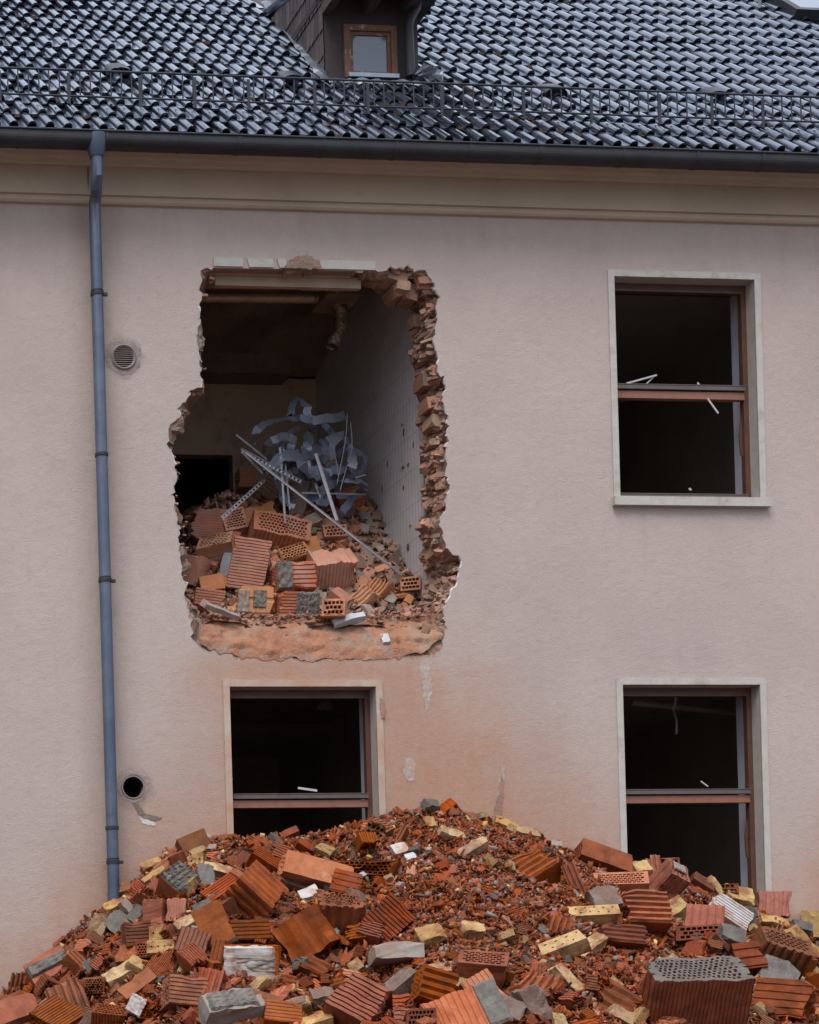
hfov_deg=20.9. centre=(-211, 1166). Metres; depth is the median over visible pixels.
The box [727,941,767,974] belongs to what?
hollow block
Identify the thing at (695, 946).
clay flake
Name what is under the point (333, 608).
hollow block
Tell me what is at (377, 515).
clay slab
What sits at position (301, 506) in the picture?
concrete chunk
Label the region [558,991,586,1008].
hollow block piece
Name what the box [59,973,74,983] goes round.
clay shard
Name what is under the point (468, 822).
clay shard
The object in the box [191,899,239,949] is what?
hollow block
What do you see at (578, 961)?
clay flake
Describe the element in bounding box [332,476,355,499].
metal strip
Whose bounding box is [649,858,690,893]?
hollow block
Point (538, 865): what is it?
hollow block
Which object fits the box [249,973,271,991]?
yellow brick
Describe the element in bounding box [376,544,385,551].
clay slab
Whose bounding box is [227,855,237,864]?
clay flake
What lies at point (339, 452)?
metal strip
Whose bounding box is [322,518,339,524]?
hollow block
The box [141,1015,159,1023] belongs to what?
clay shard
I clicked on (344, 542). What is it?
clay lump
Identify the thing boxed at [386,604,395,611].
clay slab
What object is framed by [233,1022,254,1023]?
clay shard
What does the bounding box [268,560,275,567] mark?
clay lump
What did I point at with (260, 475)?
metal strip
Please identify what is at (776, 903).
hollow block
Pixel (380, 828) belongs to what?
hollow block piece
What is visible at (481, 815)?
yellow brick piece
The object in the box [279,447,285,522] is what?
metal rail
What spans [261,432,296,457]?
metal strip
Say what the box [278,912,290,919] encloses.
clay flake
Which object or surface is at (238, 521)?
hollow block
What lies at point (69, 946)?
clay shard
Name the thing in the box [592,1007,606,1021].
clay shard
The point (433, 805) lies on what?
mortar lump
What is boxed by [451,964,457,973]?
hollow block piece
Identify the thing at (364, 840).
hollow block piece
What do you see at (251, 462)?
metal rail
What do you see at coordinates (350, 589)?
clay slab
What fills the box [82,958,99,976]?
mortar lump
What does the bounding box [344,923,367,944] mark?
hollow block piece
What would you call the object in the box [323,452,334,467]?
foam lump
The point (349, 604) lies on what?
clay slab
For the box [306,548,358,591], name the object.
hollow block
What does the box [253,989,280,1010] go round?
hollow block
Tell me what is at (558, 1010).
clay shard
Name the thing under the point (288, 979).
clay shard
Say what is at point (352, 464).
metal strip
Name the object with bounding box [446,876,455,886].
clay flake
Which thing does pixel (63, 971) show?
hollow block piece
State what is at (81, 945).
clay shard
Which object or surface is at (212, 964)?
hollow block piece
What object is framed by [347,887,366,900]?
mortar lump
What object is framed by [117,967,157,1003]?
hollow block
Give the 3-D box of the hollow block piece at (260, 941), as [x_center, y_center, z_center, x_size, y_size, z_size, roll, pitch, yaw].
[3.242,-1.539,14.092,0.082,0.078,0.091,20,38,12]
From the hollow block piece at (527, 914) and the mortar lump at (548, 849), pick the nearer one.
the hollow block piece at (527, 914)
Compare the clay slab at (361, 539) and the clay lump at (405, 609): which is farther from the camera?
the clay slab at (361, 539)
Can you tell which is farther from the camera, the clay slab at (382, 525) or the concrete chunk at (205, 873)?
the clay slab at (382, 525)
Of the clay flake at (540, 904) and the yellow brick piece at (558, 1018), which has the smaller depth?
the yellow brick piece at (558, 1018)
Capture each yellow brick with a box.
[87,913,108,940]
[101,959,133,988]
[102,897,122,914]
[107,882,130,896]
[124,954,145,972]
[139,857,160,874]
[141,866,165,884]
[147,939,174,956]
[149,924,165,939]
[173,914,195,933]
[187,851,203,865]
[189,845,206,854]
[203,861,231,877]
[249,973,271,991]
[286,996,311,1014]
[302,1011,333,1023]
[347,957,366,972]
[414,923,447,949]
[421,816,437,831]
[428,961,452,971]
[437,825,465,842]
[456,836,487,859]
[459,920,485,941]
[493,815,519,829]
[515,825,540,839]
[538,929,591,961]
[547,962,583,990]
[567,904,620,924]
[581,932,607,955]
[606,1004,634,1023]
[632,860,652,874]
[667,953,678,958]
[669,895,687,920]
[706,875,724,894]
[725,883,754,906]
[755,913,789,926]
[784,925,818,954]
[800,910,818,938]
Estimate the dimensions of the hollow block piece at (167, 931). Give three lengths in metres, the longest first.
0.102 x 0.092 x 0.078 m
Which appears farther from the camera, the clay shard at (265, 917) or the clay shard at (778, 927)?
the clay shard at (778, 927)
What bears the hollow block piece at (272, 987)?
on the clay shard at (283, 991)
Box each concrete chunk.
[104,910,127,934]
[117,897,133,913]
[127,904,142,922]
[192,897,210,910]
[195,863,214,891]
[198,988,264,1023]
[289,480,311,518]
[303,512,322,528]
[308,986,333,1010]
[323,874,332,891]
[368,941,424,967]
[384,967,416,994]
[502,994,526,1021]
[510,983,552,1023]
[583,885,622,910]
[715,923,745,949]
[745,906,756,924]
[753,954,800,979]
[790,919,812,937]
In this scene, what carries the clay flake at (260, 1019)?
on the rubble heap
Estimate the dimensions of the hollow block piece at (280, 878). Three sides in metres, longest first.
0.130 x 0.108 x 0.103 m
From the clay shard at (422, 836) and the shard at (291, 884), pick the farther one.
the clay shard at (422, 836)
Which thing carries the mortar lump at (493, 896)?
on the rubble heap
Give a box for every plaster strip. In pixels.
[203,602,239,620]
[332,612,365,627]
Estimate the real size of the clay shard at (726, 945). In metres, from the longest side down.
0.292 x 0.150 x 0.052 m
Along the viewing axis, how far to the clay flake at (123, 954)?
14.77 m
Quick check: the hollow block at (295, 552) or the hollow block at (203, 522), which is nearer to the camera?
the hollow block at (295, 552)
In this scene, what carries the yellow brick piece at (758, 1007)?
on the hollow block piece at (770, 1010)
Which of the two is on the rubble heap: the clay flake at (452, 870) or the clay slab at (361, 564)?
the clay flake at (452, 870)
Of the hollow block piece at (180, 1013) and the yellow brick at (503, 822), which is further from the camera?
the yellow brick at (503, 822)
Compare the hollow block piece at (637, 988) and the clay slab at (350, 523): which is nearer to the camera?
the hollow block piece at (637, 988)
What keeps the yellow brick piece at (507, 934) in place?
on the rubble heap
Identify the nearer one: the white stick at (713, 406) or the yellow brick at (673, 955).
the yellow brick at (673, 955)
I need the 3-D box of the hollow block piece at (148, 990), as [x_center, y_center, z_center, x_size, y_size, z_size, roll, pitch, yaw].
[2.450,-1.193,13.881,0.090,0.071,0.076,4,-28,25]
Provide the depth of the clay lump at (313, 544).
17.86 m
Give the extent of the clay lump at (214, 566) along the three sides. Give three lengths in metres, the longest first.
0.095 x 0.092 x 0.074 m
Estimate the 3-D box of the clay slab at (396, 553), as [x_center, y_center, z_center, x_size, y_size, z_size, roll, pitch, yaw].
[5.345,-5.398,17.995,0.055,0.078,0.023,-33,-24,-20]
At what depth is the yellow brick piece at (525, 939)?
13.76 m
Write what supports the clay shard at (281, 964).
on the brick chips at (227, 845)
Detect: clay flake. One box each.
[53,936,68,946]
[107,982,119,997]
[115,944,140,964]
[167,848,176,855]
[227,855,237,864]
[231,833,242,839]
[237,850,249,869]
[241,1017,258,1021]
[247,836,261,848]
[256,1014,263,1022]
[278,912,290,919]
[283,967,291,974]
[337,934,355,948]
[361,1020,380,1023]
[365,896,373,902]
[398,873,406,879]
[432,850,444,858]
[433,873,447,882]
[435,859,448,872]
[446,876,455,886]
[448,865,457,874]
[458,910,466,917]
[463,812,477,820]
[475,819,488,827]
[476,865,485,872]
[510,889,521,896]
[529,945,538,952]
[534,901,543,907]
[572,956,585,969]
[604,963,613,969]
[616,916,622,924]
[616,962,627,973]
[666,930,673,937]
[667,893,680,899]
[682,940,706,955]
[695,886,712,896]
[793,1020,804,1023]
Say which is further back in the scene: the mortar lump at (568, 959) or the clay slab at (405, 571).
the clay slab at (405, 571)
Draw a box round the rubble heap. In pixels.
[33,817,818,1023]
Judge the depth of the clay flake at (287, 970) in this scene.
13.76 m
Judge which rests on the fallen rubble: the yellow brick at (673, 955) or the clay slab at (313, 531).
the clay slab at (313, 531)
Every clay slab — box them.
[225,592,231,598]
[311,527,316,534]
[316,531,323,539]
[321,592,326,598]
[343,586,354,592]
[345,507,357,517]
[347,518,358,525]
[347,530,352,542]
[347,601,352,609]
[348,524,360,535]
[353,583,358,590]
[355,557,366,569]
[356,537,365,543]
[356,571,364,579]
[357,510,372,520]
[358,576,368,586]
[359,505,368,511]
[359,523,369,534]
[360,546,372,556]
[360,604,374,614]
[362,566,376,578]
[365,499,377,508]
[365,518,373,526]
[366,557,374,566]
[368,527,380,534]
[372,510,382,521]
[375,562,391,574]
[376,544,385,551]
[376,572,385,578]
[377,606,385,611]
[378,522,385,527]
[380,600,387,608]
[381,537,392,544]
[384,593,397,603]
[385,569,393,579]
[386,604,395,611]
[387,578,396,585]
[388,545,394,551]
[388,555,400,565]
[391,550,400,556]
[391,573,403,585]
[395,593,406,598]
[395,605,402,611]
[400,602,407,607]
[401,568,409,574]
[402,594,413,605]
[406,587,415,595]
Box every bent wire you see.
[326,436,338,475]
[336,413,347,485]
[339,422,351,491]
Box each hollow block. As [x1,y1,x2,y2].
[0,993,37,1023]
[1,990,21,999]
[23,945,65,998]
[29,995,84,1023]
[44,977,90,1007]
[60,948,85,975]
[83,977,106,997]
[91,1003,129,1023]
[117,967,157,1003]
[120,920,150,947]
[125,993,159,1018]
[135,941,149,958]
[142,898,166,925]
[155,860,201,900]
[160,974,207,1010]
[166,898,185,921]
[173,926,211,961]
[175,828,210,856]
[183,554,211,587]
[184,508,232,544]
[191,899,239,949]
[192,587,225,606]
[195,531,233,569]
[196,967,226,994]
[197,573,225,590]
[200,873,236,901]
[209,939,231,970]
[218,859,288,919]
[222,944,280,981]
[223,506,247,531]
[226,536,271,588]
[229,867,242,878]
[229,919,271,943]
[235,466,257,495]
[236,586,274,617]
[244,501,276,524]
[245,845,280,872]
[247,509,311,549]
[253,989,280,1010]
[255,474,289,501]
[263,999,301,1023]
[269,561,316,592]
[272,903,339,960]
[274,591,319,618]
[277,541,309,561]
[277,850,353,888]
[279,825,299,837]
[294,837,314,854]
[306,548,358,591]
[317,890,365,936]
[321,524,347,543]
[321,598,347,619]
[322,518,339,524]
[324,971,392,1023]
[326,587,352,601]
[328,868,362,893]
[330,860,402,876]
[334,485,363,509]
[360,892,415,943]
[394,825,408,841]
[400,575,420,590]
[406,1007,435,1023]
[408,965,459,1006]
[419,977,512,1023]
[440,798,460,817]
[457,949,509,988]
[458,968,505,994]
[511,844,563,883]
[517,962,564,1001]
[561,862,585,892]
[573,838,632,871]
[592,871,648,892]
[596,922,647,953]
[620,889,673,937]
[638,955,755,1023]
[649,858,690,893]
[661,857,679,863]
[675,924,719,944]
[684,904,724,925]
[689,871,714,892]
[709,893,753,930]
[715,883,738,894]
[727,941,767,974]
[749,925,813,979]
[750,977,818,1023]
[756,891,791,917]
[805,972,818,996]
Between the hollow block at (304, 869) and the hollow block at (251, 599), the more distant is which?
the hollow block at (251, 599)
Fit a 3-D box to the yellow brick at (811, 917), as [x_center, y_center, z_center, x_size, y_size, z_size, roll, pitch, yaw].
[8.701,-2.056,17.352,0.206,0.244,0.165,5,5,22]
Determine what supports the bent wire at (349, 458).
attached to the metal strip at (352, 464)
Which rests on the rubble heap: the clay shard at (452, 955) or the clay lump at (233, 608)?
the clay shard at (452, 955)
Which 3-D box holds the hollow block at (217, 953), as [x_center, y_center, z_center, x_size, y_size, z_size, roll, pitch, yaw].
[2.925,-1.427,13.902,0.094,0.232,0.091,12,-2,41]
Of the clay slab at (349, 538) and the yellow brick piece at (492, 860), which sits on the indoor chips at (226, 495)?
the clay slab at (349, 538)
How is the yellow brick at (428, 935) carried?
on the rubble heap
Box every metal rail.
[220,477,266,519]
[235,434,266,459]
[241,448,302,483]
[241,450,401,575]
[242,452,262,473]
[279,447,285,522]
[283,449,290,509]
[302,492,365,494]
[306,459,320,500]
[314,453,338,520]
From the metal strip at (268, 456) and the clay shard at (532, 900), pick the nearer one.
the clay shard at (532, 900)
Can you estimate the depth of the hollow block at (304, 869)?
15.36 m
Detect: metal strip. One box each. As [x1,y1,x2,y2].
[251,411,346,444]
[257,464,296,482]
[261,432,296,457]
[263,431,343,470]
[266,436,281,459]
[266,460,347,478]
[273,453,295,508]
[278,467,308,502]
[280,425,303,452]
[286,397,311,420]
[287,464,324,479]
[298,420,318,440]
[303,433,319,480]
[306,488,328,505]
[309,454,337,480]
[319,478,368,494]
[321,423,335,474]
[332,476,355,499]
[336,446,367,479]
[336,488,368,520]
[342,437,357,478]
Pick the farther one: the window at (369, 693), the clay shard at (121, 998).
the window at (369, 693)
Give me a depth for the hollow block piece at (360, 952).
13.82 m
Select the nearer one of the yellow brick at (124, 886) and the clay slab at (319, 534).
the yellow brick at (124, 886)
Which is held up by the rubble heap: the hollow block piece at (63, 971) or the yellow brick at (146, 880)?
the yellow brick at (146, 880)
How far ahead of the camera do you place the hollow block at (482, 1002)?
12.05 m
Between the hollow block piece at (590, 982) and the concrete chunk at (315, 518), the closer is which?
the hollow block piece at (590, 982)
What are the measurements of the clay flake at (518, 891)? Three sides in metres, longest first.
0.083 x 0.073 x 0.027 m
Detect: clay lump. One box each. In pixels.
[197,599,210,613]
[210,559,219,571]
[223,576,226,589]
[227,606,236,612]
[228,596,236,605]
[234,530,240,537]
[238,501,248,508]
[239,525,248,534]
[251,492,261,499]
[266,566,273,575]
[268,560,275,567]
[270,554,280,561]
[306,535,321,551]
[313,508,325,517]
[319,504,330,508]
[335,538,348,547]
[402,607,409,612]
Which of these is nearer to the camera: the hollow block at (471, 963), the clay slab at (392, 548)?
the hollow block at (471, 963)
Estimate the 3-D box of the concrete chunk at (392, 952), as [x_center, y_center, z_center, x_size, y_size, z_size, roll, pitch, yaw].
[4.047,-1.414,13.622,0.343,0.121,0.212,-2,-13,0]
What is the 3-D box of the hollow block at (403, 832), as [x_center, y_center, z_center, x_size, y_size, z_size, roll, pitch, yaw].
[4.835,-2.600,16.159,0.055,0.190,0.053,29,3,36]
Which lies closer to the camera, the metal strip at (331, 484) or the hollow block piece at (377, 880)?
the hollow block piece at (377, 880)
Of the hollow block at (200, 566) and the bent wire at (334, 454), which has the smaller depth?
the hollow block at (200, 566)
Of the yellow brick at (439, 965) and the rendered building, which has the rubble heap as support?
the yellow brick at (439, 965)
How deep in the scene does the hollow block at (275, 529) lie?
17.89 m
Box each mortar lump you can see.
[80,1011,90,1023]
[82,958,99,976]
[155,976,164,984]
[207,844,216,850]
[267,832,281,842]
[292,957,311,971]
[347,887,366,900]
[394,881,404,886]
[406,845,420,854]
[420,798,440,812]
[425,847,431,853]
[488,893,498,900]
[519,955,531,965]
[536,924,547,933]
[544,846,553,852]
[551,840,562,847]
[563,955,572,963]
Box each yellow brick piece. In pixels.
[178,877,198,898]
[314,843,335,858]
[383,871,393,880]
[455,977,465,989]
[475,812,487,819]
[483,853,498,867]
[491,815,502,823]
[499,929,515,941]
[505,823,520,836]
[505,860,515,872]
[521,935,528,944]
[550,1012,567,1023]
[611,976,623,984]
[633,1006,649,1023]
[749,923,757,932]
[752,1002,767,1015]
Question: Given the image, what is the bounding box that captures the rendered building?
[0,0,818,994]
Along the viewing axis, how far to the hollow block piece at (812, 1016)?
13.86 m
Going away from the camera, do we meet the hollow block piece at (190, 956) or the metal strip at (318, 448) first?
the hollow block piece at (190, 956)
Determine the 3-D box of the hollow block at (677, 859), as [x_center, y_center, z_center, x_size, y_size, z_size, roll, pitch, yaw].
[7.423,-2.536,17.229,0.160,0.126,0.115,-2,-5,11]
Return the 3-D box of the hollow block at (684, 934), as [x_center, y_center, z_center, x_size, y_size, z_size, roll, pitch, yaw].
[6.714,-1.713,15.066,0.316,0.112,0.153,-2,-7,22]
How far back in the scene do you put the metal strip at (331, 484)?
18.14 m
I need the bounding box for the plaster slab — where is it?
[219,553,231,575]
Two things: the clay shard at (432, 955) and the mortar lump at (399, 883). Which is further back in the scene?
the mortar lump at (399, 883)
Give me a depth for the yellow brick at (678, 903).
15.86 m
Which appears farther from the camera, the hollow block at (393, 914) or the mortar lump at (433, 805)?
the mortar lump at (433, 805)
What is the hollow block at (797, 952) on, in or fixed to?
on the rubble heap
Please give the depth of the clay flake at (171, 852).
16.66 m
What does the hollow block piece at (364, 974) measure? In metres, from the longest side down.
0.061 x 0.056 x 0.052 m
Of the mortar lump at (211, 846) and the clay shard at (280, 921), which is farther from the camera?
the mortar lump at (211, 846)
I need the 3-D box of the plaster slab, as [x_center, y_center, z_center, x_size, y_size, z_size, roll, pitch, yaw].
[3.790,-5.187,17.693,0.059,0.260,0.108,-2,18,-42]
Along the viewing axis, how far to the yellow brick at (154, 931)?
14.72 m
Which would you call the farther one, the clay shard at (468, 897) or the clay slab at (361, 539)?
the clay slab at (361, 539)
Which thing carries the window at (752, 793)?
in the rendered building
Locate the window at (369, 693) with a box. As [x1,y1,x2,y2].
[222,680,385,834]
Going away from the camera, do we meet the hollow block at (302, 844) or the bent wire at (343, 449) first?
the hollow block at (302, 844)
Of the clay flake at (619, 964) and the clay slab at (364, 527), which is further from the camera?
the clay slab at (364, 527)
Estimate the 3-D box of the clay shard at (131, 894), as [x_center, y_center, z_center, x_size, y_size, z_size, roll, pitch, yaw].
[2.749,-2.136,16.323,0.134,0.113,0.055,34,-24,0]
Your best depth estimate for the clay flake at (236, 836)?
16.75 m
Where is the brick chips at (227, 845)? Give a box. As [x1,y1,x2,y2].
[0,808,816,1023]
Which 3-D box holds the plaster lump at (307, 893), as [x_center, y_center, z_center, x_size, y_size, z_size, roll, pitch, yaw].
[3.900,-2.026,15.317,0.157,0.098,0.145,-20,37,5]
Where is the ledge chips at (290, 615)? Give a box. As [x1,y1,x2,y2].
[197,610,429,619]
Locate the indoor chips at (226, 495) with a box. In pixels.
[178,489,423,626]
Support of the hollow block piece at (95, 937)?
on the rubble heap
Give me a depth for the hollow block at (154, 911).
14.84 m
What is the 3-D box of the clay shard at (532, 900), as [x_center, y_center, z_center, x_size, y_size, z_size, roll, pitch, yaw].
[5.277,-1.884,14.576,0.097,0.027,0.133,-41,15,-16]
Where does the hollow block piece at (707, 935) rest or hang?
on the rubble heap
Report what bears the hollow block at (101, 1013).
on the rubble heap
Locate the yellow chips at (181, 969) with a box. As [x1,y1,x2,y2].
[60,815,804,1021]
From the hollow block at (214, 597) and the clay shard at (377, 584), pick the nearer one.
the hollow block at (214, 597)
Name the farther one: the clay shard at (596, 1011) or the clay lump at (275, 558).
the clay lump at (275, 558)
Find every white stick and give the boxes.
[298,787,316,791]
[626,374,656,382]
[707,398,718,413]
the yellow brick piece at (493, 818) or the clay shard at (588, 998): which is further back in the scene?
the yellow brick piece at (493, 818)
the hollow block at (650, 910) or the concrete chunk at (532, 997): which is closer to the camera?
the concrete chunk at (532, 997)
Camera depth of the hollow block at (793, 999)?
13.73 m
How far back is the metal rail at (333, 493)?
17.97 m
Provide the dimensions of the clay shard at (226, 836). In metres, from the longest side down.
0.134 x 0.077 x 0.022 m
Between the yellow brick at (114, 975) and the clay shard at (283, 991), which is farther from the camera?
the yellow brick at (114, 975)
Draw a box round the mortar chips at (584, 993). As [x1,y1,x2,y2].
[1,810,803,1023]
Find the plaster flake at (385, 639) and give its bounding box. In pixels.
[380,633,389,644]
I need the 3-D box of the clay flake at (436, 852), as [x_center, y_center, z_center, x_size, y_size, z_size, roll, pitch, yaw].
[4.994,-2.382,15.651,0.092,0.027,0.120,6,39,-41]
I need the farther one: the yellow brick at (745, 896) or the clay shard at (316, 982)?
the yellow brick at (745, 896)
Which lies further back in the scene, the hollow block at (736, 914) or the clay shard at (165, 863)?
the clay shard at (165, 863)
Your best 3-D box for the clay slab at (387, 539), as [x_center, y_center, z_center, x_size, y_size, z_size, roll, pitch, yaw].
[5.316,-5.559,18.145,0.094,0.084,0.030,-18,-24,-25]
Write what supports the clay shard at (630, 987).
on the rubble heap
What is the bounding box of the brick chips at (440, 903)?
[360,819,695,994]
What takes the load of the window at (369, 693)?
in the rendered building
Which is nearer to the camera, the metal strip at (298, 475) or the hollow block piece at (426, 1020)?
the hollow block piece at (426, 1020)
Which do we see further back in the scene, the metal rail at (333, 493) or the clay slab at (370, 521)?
the clay slab at (370, 521)
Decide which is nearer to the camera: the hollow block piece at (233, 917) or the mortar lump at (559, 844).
the hollow block piece at (233, 917)
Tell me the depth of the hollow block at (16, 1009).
15.00 m
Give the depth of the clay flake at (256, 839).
16.01 m
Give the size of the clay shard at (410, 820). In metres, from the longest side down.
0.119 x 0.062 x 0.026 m
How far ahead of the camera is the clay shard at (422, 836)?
16.06 m
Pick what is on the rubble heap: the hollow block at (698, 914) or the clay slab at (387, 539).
the hollow block at (698, 914)
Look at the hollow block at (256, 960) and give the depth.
13.41 m
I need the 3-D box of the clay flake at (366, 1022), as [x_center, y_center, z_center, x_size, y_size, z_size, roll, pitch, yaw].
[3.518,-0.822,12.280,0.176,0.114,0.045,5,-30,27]
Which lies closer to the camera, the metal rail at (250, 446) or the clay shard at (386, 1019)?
the clay shard at (386, 1019)
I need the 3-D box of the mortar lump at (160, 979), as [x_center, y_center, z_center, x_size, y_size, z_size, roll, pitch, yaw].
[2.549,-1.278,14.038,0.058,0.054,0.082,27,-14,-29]
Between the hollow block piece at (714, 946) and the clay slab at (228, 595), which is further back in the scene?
the clay slab at (228, 595)
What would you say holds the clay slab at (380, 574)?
on the fallen rubble
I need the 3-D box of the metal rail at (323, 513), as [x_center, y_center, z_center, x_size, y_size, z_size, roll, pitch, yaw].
[4.594,-5.658,17.633,1.361,1.154,0.014,-2,0,2]
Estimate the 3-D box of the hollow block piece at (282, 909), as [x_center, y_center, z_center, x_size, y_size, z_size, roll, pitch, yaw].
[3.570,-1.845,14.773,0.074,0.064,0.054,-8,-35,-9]
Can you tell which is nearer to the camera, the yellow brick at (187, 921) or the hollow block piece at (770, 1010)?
the hollow block piece at (770, 1010)
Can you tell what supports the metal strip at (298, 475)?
on the concrete chunk at (301, 506)
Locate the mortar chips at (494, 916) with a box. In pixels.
[373,818,684,993]
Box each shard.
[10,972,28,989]
[22,982,33,993]
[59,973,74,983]
[65,941,73,951]
[69,939,91,953]
[73,966,85,978]
[76,931,86,938]
[91,999,103,1005]
[104,998,110,1003]
[117,992,126,1002]
[126,890,134,903]
[126,1016,132,1023]
[129,880,142,891]
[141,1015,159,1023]
[145,948,177,975]
[146,875,158,898]
[152,856,171,869]
[206,850,223,860]
[216,834,230,839]
[224,978,231,988]
[227,977,240,985]
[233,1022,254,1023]
[257,912,276,920]
[266,935,277,943]
[270,984,292,999]
[274,918,285,926]
[279,961,290,966]
[279,973,299,984]
[283,877,306,891]
[296,902,311,911]
[297,954,334,980]
[311,889,324,900]
[312,978,320,988]
[328,973,350,986]
[329,948,341,955]
[332,541,345,550]
[337,947,354,966]
[342,968,360,980]
[351,585,376,605]
[351,822,365,828]
[369,577,394,601]
[378,1014,400,1023]
[392,806,404,814]
[393,993,409,1010]
[393,1006,417,1023]
[406,865,415,877]
[408,816,417,823]
[412,958,423,965]
[416,832,427,839]
[424,890,431,899]
[428,951,439,960]
[434,810,446,816]
[445,926,459,938]
[446,950,457,959]
[452,834,470,844]
[456,872,470,879]
[461,819,474,828]
[464,894,477,904]
[481,885,497,893]
[493,833,507,839]
[501,837,517,847]
[501,914,514,926]
[503,981,519,991]
[505,906,523,919]
[508,962,524,974]
[511,1019,524,1023]
[529,897,537,905]
[530,957,540,963]
[534,1012,550,1023]
[546,915,572,935]
[551,1007,563,1012]
[555,991,565,995]
[568,902,579,906]
[570,1015,601,1023]
[582,996,592,1006]
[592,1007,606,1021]
[595,962,604,971]
[599,976,642,1011]
[622,948,633,955]
[627,984,636,993]
[632,975,641,983]
[645,854,661,872]
[661,1016,685,1023]
[712,934,729,951]
[762,917,784,930]
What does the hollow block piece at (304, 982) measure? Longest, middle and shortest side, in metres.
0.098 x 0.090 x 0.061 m
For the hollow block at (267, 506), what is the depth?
18.15 m
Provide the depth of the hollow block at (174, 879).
15.07 m
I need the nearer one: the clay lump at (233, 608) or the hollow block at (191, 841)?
the hollow block at (191, 841)
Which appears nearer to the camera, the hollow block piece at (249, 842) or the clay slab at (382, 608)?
the hollow block piece at (249, 842)
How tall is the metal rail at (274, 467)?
0.211 m
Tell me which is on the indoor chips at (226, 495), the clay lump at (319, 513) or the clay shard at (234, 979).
the clay lump at (319, 513)
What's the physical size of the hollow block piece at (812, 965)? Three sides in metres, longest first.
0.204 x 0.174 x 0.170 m
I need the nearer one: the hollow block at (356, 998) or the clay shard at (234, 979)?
the hollow block at (356, 998)
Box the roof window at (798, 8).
[763,0,818,20]
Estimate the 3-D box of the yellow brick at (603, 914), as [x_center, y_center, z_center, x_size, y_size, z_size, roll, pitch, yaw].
[5.835,-1.824,14.814,0.357,0.099,0.138,-1,39,13]
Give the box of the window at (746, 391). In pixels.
[607,269,771,507]
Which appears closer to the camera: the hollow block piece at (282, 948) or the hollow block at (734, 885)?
the hollow block piece at (282, 948)
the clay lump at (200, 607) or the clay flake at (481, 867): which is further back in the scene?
the clay lump at (200, 607)
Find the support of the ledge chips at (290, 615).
on the rendered building
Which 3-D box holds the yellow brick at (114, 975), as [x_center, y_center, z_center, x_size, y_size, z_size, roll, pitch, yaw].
[2.380,-1.368,14.664,0.261,0.112,0.145,-30,36,0]
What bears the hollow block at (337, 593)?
on the fallen rubble
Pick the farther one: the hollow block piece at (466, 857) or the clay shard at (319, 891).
the hollow block piece at (466, 857)
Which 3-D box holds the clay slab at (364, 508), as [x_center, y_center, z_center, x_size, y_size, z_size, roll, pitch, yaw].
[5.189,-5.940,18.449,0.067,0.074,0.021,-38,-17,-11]
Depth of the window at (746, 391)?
17.42 m
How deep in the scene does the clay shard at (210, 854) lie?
16.19 m
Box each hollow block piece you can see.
[34,973,57,998]
[58,965,68,975]
[80,1006,92,1018]
[84,930,103,945]
[89,954,111,974]
[101,942,117,959]
[131,885,149,904]
[142,984,155,997]
[146,998,163,1019]
[159,923,176,939]
[168,850,187,864]
[171,1007,187,1023]
[175,942,208,973]
[176,891,187,898]
[179,1006,198,1023]
[190,970,197,977]
[203,959,220,968]
[220,896,240,915]
[228,914,237,919]
[234,979,241,985]
[246,839,253,848]
[253,938,266,944]
[260,837,272,846]
[263,844,272,852]
[264,983,277,991]
[269,905,278,917]
[269,921,274,930]
[270,842,292,858]
[272,871,287,885]
[275,943,284,953]
[278,906,288,913]
[298,976,314,988]
[304,995,318,1011]
[319,974,332,985]
[327,952,340,964]
[341,822,352,831]
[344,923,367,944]
[352,946,367,962]
[354,832,376,852]
[356,920,385,944]
[358,885,367,893]
[360,972,368,978]
[364,817,394,844]
[371,875,390,885]
[415,1015,436,1023]
[447,806,460,817]
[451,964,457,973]
[457,848,471,861]
[478,911,486,919]
[505,970,514,982]
[514,923,527,935]
[522,912,531,918]
[523,1013,537,1023]
[525,924,531,933]
[542,987,555,1003]
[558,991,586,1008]
[579,1008,596,1019]
[582,974,599,995]
[597,976,619,988]
[634,985,639,993]
[688,888,701,898]
[701,931,716,939]
[706,935,723,955]
[747,1012,775,1023]
[765,1005,775,1016]
[803,952,817,976]
[809,1014,814,1022]
[814,954,818,967]
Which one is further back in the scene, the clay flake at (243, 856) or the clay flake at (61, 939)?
the clay flake at (61, 939)
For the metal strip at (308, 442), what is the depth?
18.12 m
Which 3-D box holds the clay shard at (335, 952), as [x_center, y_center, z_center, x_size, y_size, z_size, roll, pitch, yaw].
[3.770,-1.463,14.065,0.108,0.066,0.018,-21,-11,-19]
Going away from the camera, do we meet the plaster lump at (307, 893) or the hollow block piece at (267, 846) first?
the plaster lump at (307, 893)
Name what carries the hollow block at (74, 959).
on the rubble heap
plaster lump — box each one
[297,884,317,900]
[390,842,407,858]
[404,852,416,861]
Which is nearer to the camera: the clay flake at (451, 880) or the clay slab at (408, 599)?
the clay flake at (451, 880)
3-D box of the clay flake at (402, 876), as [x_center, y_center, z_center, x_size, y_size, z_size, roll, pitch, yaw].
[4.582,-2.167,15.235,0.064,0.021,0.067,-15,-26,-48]
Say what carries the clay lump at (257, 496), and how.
on the hollow block at (268, 489)
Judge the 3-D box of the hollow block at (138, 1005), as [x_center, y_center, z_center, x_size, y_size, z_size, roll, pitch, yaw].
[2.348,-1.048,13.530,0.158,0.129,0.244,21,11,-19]
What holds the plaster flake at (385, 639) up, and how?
on the rendered building
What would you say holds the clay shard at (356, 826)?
on the rubble heap
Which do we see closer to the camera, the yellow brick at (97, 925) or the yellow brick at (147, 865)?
the yellow brick at (97, 925)
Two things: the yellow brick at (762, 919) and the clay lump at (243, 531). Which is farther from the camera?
the clay lump at (243, 531)
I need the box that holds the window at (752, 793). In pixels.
[616,678,771,902]

